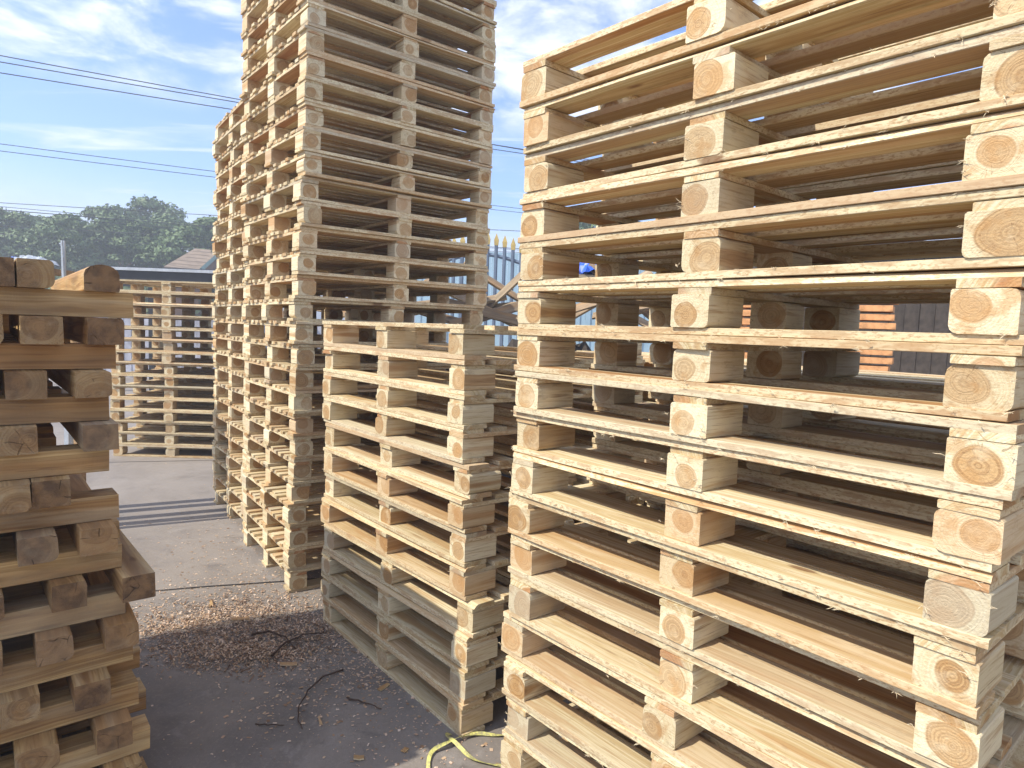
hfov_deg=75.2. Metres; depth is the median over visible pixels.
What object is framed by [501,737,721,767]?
wooden pallet
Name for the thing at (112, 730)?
cross timber
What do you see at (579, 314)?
scrap board
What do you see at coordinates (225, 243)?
wooden pallet
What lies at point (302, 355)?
wooden pallet
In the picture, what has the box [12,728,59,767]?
cross timber
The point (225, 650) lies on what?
wood chips
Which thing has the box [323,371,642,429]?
wooden pallet
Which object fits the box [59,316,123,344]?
cross timber
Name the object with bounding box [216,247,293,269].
wooden pallet
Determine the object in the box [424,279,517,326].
scrap board
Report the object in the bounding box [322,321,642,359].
wooden pallet
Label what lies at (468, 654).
wooden pallet
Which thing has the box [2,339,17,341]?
long timber
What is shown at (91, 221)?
overhead wire
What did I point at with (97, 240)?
overhead wire
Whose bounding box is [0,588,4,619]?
cross timber
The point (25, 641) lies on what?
long timber
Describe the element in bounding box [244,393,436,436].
wooden pallet
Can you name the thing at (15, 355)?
long timber
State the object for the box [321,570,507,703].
wooden pallet
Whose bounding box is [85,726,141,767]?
cross timber
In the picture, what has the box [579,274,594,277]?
trestle
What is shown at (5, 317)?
long timber
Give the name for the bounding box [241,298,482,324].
wooden pallet
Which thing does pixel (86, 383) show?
cross timber
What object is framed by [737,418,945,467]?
wooden pallet
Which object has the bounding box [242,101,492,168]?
wooden pallet
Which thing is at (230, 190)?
wooden pallet
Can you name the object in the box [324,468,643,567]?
wooden pallet
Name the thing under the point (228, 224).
wooden pallet
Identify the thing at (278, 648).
twig
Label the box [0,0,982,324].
sky
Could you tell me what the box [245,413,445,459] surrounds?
wooden pallet
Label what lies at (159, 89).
overhead wire
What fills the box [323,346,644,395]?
wooden pallet
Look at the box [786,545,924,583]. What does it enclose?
wooden pallet
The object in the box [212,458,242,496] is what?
wooden pallet
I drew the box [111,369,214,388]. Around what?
wooden pallet
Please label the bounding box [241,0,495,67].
wooden pallet
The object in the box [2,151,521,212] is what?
overhead wire
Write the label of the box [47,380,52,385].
long timber
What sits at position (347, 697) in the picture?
twig
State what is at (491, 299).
scrap board
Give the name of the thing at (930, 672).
wooden pallet
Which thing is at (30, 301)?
long timber
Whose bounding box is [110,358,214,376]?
wooden pallet
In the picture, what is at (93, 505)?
long timber
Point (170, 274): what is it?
open shed
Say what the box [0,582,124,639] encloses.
long timber
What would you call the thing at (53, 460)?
long timber
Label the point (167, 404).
wooden pallet
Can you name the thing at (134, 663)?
long timber
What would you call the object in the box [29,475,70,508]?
cross timber
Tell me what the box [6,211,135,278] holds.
broadleaf tree
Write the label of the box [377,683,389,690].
wood offcut
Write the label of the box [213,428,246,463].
wooden pallet
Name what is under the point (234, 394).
wooden pallet
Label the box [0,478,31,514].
cross timber
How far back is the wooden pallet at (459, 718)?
2.68 m
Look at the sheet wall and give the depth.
14.90 m
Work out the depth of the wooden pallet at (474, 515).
2.77 m
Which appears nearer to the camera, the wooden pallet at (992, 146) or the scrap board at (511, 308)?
the wooden pallet at (992, 146)
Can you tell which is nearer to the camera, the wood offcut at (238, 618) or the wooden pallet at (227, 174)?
the wood offcut at (238, 618)
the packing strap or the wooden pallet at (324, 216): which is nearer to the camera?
the packing strap
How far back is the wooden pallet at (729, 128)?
1.36 m
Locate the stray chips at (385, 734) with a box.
[124,496,500,767]
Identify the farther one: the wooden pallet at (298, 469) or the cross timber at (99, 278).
the wooden pallet at (298, 469)
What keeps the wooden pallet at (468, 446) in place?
on the wooden pallet at (476, 480)
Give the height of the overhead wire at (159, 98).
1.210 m
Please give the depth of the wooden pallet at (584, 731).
1.85 m
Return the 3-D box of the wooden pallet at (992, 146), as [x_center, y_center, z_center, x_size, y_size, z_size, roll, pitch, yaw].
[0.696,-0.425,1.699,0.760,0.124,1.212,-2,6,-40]
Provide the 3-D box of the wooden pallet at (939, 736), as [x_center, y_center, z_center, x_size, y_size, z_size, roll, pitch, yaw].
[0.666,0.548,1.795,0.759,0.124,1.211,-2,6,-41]
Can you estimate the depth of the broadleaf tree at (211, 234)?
32.65 m
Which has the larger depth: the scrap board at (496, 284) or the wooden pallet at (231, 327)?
the scrap board at (496, 284)
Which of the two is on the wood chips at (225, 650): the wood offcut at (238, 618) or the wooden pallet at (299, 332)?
the wood offcut at (238, 618)
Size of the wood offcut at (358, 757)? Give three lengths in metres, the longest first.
0.035 x 0.026 x 0.007 m
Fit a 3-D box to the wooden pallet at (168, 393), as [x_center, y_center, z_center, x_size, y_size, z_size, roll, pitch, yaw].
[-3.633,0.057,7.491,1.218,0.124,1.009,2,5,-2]
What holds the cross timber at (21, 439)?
on the long timber at (53, 460)
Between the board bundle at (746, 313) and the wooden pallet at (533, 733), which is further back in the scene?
the board bundle at (746, 313)
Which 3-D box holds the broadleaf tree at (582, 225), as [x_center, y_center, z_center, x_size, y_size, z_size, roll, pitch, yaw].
[3.427,-4.235,29.801,5.313,6.766,5.028,3,5,11]
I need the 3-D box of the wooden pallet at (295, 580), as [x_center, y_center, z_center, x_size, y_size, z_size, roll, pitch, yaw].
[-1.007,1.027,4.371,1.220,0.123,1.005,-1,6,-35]
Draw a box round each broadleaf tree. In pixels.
[0,207,60,265]
[0,214,86,268]
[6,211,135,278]
[36,205,145,269]
[42,220,97,270]
[66,212,180,299]
[98,194,191,265]
[123,213,213,270]
[145,214,263,278]
[196,230,213,244]
[579,222,602,255]
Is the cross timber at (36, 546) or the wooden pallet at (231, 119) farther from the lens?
the wooden pallet at (231, 119)
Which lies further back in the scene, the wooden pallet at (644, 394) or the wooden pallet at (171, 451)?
the wooden pallet at (171, 451)
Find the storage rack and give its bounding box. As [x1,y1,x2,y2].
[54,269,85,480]
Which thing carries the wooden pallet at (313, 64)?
on the wooden pallet at (308, 89)
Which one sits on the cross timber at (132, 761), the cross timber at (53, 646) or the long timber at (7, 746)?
the long timber at (7, 746)
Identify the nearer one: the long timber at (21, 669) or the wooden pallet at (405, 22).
the long timber at (21, 669)
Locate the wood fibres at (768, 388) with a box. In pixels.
[498,2,1018,766]
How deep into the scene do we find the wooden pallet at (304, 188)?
3.82 m
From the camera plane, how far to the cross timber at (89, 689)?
1.89 m
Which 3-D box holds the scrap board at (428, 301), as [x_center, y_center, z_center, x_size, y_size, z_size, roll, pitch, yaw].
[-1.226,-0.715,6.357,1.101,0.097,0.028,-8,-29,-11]
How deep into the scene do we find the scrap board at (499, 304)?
6.14 m
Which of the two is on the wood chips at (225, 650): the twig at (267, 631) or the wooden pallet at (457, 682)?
the twig at (267, 631)
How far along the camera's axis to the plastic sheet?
4.51 m
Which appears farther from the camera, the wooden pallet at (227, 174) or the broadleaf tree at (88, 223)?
the broadleaf tree at (88, 223)
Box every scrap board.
[342,300,429,317]
[385,298,456,323]
[413,295,506,315]
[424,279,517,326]
[448,301,517,323]
[449,298,526,325]
[461,272,521,333]
[464,262,518,300]
[493,301,516,307]
[576,271,652,317]
[576,303,595,312]
[588,264,648,318]
[592,307,649,319]
[593,296,648,326]
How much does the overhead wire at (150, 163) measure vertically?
1.202 m
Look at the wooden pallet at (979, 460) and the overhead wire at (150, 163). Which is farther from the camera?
the overhead wire at (150, 163)
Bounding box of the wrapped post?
[61,240,73,444]
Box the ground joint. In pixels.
[131,460,315,590]
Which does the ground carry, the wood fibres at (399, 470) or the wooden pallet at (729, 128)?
the wood fibres at (399, 470)
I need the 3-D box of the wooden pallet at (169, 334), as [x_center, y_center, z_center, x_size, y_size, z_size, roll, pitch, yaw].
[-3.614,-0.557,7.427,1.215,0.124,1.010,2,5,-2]
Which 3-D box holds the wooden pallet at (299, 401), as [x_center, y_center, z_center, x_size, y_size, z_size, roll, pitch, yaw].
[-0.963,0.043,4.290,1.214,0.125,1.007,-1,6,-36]
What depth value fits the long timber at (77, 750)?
1.97 m
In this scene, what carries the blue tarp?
on the trestle
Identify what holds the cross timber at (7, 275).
on the long timber
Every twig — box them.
[251,630,295,649]
[255,723,282,725]
[271,632,326,655]
[297,669,342,727]
[346,696,381,708]
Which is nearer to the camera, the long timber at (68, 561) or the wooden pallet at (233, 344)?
the long timber at (68, 561)
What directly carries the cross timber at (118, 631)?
on the long timber at (21, 669)
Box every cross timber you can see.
[0,257,14,286]
[0,314,3,342]
[0,369,46,399]
[0,424,37,455]
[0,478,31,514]
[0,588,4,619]
[0,640,2,675]
[0,684,40,730]
[9,314,63,344]
[12,526,58,566]
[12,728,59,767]
[14,258,54,288]
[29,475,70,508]
[31,625,73,666]
[40,574,86,612]
[44,369,111,397]
[51,265,119,292]
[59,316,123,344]
[60,388,118,451]
[66,474,117,556]
[66,667,111,711]
[82,570,138,651]
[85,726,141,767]
[88,707,132,754]
[103,529,155,602]
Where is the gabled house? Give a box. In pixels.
[164,248,229,316]
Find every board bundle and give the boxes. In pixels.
[739,305,750,357]
[846,304,898,371]
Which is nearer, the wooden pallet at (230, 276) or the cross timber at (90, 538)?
the cross timber at (90, 538)
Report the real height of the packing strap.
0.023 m
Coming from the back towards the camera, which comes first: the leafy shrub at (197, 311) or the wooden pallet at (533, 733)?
the leafy shrub at (197, 311)
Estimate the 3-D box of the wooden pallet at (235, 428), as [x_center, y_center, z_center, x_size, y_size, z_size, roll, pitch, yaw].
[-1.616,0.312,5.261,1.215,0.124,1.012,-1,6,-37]
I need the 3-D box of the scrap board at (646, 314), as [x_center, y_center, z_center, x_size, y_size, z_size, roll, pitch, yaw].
[1.201,-0.862,6.739,1.101,0.096,0.027,40,-21,7]
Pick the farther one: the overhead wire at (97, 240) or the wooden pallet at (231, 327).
the overhead wire at (97, 240)
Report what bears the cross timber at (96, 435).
on the long timber at (53, 460)
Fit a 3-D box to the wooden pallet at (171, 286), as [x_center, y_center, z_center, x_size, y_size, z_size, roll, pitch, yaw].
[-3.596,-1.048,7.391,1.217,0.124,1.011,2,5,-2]
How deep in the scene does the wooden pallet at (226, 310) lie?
5.17 m
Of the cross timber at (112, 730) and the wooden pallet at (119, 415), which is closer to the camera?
the cross timber at (112, 730)
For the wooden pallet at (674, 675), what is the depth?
1.55 m
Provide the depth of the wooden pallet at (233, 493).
4.96 m
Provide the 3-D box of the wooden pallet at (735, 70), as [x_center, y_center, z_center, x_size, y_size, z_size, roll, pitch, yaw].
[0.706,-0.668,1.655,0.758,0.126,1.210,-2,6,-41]
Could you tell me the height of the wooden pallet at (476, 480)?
0.126 m
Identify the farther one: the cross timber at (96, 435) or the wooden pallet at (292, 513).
the wooden pallet at (292, 513)
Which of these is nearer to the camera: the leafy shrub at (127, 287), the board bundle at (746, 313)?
the board bundle at (746, 313)
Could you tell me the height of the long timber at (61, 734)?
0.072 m
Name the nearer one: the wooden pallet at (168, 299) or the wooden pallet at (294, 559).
the wooden pallet at (294, 559)
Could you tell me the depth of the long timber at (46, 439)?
2.02 m
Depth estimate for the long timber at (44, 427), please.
2.22 m
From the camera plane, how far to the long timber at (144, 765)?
2.10 m
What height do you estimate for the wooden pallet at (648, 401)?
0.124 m
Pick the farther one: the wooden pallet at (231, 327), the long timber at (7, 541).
the wooden pallet at (231, 327)
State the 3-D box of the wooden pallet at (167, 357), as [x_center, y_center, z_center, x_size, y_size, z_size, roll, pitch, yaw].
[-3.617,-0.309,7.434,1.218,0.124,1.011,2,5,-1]
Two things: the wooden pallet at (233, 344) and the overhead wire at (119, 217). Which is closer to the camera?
the wooden pallet at (233, 344)
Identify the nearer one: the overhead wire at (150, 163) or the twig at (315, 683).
the twig at (315, 683)
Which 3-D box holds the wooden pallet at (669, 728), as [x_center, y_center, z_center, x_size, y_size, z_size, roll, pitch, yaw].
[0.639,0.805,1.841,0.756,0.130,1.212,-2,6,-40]
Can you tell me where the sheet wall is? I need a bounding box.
[415,252,655,351]
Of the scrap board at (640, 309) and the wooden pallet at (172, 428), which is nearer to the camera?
the scrap board at (640, 309)
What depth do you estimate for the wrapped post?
4.35 m
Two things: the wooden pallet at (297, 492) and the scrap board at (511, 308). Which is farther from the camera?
the scrap board at (511, 308)
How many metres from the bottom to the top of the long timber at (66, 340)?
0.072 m
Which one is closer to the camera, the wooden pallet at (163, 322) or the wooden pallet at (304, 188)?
the wooden pallet at (304, 188)
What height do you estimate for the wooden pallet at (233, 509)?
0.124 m
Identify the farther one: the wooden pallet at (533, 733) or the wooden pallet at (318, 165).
the wooden pallet at (318, 165)
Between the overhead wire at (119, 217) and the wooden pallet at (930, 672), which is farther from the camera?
the overhead wire at (119, 217)
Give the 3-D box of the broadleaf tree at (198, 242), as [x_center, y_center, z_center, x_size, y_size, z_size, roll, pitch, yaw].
[-16.883,-5.185,33.680,5.248,6.587,4.885,1,5,-17]
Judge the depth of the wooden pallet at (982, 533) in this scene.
1.47 m
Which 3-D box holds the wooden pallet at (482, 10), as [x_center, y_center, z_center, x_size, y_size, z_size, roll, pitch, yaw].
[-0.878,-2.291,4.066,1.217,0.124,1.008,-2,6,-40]
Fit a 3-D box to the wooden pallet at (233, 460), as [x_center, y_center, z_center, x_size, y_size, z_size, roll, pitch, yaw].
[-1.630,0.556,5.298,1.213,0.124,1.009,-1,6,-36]
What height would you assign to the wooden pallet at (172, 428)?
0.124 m
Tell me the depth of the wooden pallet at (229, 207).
4.84 m
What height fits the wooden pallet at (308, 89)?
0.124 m
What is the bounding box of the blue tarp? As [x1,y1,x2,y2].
[579,262,596,274]
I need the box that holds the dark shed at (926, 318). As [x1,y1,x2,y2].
[741,241,964,374]
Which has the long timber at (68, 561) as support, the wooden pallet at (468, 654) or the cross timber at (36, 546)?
the cross timber at (36, 546)
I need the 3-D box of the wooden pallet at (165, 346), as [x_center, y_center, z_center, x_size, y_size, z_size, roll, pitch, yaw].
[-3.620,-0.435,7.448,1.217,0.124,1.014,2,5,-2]
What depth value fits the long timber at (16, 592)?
2.02 m
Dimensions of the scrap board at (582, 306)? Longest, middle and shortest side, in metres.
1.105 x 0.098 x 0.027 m
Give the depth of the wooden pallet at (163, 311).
7.14 m
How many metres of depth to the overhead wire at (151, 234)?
30.55 m
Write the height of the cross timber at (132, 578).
0.074 m
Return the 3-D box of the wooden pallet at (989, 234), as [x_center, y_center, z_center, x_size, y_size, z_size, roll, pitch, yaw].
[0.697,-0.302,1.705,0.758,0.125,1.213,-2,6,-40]
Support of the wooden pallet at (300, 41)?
on the wooden pallet at (313, 64)
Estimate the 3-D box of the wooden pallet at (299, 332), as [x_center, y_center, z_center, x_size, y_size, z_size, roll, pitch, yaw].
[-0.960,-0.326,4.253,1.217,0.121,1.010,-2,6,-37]
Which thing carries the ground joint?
on the ground
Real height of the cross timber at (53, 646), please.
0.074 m
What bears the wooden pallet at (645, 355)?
on the wooden pallet at (644, 394)
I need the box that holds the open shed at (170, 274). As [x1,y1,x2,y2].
[99,266,320,390]
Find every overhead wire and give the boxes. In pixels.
[0,55,584,160]
[0,61,589,159]
[0,72,579,161]
[0,202,513,230]
[0,206,510,249]
[0,209,518,248]
[0,213,207,230]
[2,144,521,208]
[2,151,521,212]
[3,234,507,264]
[9,226,518,252]
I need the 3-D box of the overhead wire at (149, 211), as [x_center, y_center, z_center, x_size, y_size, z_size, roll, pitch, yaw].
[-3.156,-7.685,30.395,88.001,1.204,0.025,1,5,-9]
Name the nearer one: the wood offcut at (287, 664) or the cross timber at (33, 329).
the cross timber at (33, 329)
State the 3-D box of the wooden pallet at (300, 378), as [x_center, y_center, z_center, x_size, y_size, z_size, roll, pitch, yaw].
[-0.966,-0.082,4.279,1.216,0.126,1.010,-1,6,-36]
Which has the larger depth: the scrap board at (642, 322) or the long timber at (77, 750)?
the scrap board at (642, 322)
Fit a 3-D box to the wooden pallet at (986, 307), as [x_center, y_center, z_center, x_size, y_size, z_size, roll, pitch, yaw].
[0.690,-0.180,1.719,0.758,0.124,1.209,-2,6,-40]
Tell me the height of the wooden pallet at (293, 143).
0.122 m
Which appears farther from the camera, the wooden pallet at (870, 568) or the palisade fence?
the palisade fence
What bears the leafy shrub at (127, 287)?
on the ground
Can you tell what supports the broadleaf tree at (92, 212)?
on the ground
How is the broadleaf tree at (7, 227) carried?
on the ground
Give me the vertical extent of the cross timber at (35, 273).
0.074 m
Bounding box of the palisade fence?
[445,234,521,345]
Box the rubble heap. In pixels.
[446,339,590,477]
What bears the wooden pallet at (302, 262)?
on the wooden pallet at (306, 286)
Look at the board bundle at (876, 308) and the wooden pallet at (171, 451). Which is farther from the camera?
the wooden pallet at (171, 451)
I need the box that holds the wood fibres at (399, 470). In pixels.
[321,320,461,715]
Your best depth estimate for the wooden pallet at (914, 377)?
2.36 m
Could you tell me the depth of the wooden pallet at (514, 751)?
2.04 m
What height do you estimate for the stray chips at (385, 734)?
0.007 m
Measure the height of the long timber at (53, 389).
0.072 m
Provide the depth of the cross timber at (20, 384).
1.75 m
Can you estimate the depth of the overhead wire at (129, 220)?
28.94 m
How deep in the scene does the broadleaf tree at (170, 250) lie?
30.84 m
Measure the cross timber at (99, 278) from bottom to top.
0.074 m
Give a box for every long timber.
[0,287,133,317]
[0,342,115,369]
[0,386,60,394]
[0,393,109,425]
[0,444,108,480]
[0,488,118,533]
[0,518,119,552]
[0,538,121,587]
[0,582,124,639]
[0,632,132,693]
[0,669,138,744]
[0,677,145,752]
[0,714,149,767]
[1,314,8,331]
[1,620,98,652]
[1,727,84,753]
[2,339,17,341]
[2,581,44,601]
[4,337,69,342]
[36,423,53,433]
[37,433,55,446]
[37,644,139,692]
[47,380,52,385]
[140,756,147,767]
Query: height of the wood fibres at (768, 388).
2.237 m
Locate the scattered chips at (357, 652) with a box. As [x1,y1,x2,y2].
[132,484,497,735]
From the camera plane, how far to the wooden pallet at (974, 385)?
1.50 m
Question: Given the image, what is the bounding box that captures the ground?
[1,335,647,767]
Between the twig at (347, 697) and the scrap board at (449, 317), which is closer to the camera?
the twig at (347, 697)
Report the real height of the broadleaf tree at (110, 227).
6.477 m
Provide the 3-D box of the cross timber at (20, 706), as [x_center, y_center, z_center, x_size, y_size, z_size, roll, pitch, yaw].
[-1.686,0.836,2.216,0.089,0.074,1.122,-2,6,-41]
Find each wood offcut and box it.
[230,617,248,619]
[280,662,296,665]
[353,755,363,759]
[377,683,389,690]
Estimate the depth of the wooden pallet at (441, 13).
3.95 m
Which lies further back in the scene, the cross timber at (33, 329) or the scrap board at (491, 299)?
the scrap board at (491, 299)
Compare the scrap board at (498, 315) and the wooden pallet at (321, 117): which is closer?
the wooden pallet at (321, 117)
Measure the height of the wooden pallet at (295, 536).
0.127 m
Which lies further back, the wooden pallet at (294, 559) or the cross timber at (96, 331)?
the wooden pallet at (294, 559)
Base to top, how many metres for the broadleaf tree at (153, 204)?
8.215 m
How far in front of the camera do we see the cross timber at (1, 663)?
1.76 m
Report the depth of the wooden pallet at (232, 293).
4.94 m
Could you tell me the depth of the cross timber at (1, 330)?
1.69 m
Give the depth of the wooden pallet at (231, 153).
4.81 m
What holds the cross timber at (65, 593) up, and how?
on the long timber at (28, 615)
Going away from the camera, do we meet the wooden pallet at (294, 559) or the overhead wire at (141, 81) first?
the wooden pallet at (294, 559)
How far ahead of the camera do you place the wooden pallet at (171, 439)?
7.08 m
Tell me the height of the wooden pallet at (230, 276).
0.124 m
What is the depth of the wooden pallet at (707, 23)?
1.59 m
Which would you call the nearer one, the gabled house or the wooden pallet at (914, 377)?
the wooden pallet at (914, 377)
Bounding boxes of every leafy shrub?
[123,286,213,313]
[145,289,230,316]
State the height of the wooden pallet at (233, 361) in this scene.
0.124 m
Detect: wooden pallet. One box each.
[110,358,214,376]
[110,379,215,400]
[110,389,214,411]
[110,401,214,423]
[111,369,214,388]
[113,437,214,458]
[115,339,214,353]
[116,350,213,365]
[116,412,214,435]
[117,316,218,329]
[118,291,214,305]
[119,425,214,446]
[120,279,215,294]
[124,327,213,341]
[133,304,222,318]
[211,227,267,254]
[211,301,380,320]
[211,412,245,444]
[212,119,263,158]
[212,208,268,238]
[212,265,386,286]
[212,334,325,355]
[212,442,245,476]
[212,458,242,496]
[213,171,265,206]
[213,318,376,337]
[213,350,377,372]
[213,381,245,409]
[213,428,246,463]
[213,472,243,514]
[213,488,244,532]
[214,283,385,301]
[214,365,318,391]
[214,397,246,427]
[215,99,243,138]
[215,136,243,174]
[215,154,268,189]
[216,190,263,220]
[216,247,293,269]
[239,24,494,108]
[240,0,496,25]
[240,0,496,48]
[240,75,492,147]
[240,175,488,227]
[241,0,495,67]
[241,126,491,187]
[241,150,491,208]
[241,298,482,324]
[242,0,495,86]
[242,51,494,128]
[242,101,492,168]
[242,226,487,268]
[242,469,324,526]
[242,488,355,548]
[242,507,323,570]
[243,200,489,248]
[243,250,488,288]
[243,320,448,345]
[243,525,322,592]
[244,357,450,389]
[244,376,447,413]
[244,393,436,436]
[244,432,434,481]
[245,274,487,308]
[245,339,450,366]
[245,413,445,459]
[246,452,367,503]
[321,492,631,600]
[321,528,510,671]
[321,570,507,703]
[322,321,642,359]
[322,395,642,463]
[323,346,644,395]
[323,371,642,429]
[323,437,639,533]
[323,519,571,638]
[323,597,504,738]
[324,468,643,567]
[325,420,644,499]
[500,703,650,767]
[501,583,914,767]
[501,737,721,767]
[502,645,773,767]
[505,689,754,767]
[508,481,1023,719]
[508,503,1023,767]
[508,539,1023,767]
[510,439,1023,649]
[513,369,1023,501]
[513,402,1023,572]
[514,329,1023,421]
[517,108,1023,254]
[517,268,1023,345]
[518,185,1023,286]
[519,0,992,143]
[523,0,1023,173]
[523,24,1023,219]
[573,391,655,401]
[573,399,655,419]
[580,351,746,369]
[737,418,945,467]
[743,366,949,429]
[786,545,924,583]
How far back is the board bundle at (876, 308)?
4.88 m
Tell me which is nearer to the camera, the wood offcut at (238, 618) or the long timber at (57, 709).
the long timber at (57, 709)
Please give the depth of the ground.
2.77 m
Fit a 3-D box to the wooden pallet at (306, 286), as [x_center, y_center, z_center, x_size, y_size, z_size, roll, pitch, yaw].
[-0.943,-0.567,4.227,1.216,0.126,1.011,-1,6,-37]
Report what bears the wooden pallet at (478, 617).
on the wooden pallet at (468, 654)
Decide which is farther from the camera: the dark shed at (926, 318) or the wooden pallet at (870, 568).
the dark shed at (926, 318)
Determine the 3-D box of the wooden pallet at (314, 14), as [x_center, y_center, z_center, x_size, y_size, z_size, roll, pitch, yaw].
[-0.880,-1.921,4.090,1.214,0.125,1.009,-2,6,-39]
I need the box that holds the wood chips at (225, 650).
[134,574,367,696]
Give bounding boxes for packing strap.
[426,731,503,767]
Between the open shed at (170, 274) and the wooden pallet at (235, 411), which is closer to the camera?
the wooden pallet at (235, 411)
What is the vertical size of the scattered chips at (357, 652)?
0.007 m
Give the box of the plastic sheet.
[13,255,59,265]
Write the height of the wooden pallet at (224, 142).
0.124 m
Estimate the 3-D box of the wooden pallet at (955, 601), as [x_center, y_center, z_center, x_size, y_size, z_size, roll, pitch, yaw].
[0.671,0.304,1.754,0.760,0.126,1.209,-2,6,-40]
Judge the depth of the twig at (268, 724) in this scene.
2.43 m
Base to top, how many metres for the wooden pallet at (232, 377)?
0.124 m
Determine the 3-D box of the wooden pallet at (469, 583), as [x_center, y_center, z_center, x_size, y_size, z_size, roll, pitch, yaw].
[-0.180,0.659,3.166,1.008,0.123,1.211,-2,6,-40]
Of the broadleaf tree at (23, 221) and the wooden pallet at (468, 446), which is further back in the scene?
the broadleaf tree at (23, 221)
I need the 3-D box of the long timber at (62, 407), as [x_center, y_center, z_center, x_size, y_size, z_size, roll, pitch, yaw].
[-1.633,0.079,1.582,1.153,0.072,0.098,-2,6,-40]

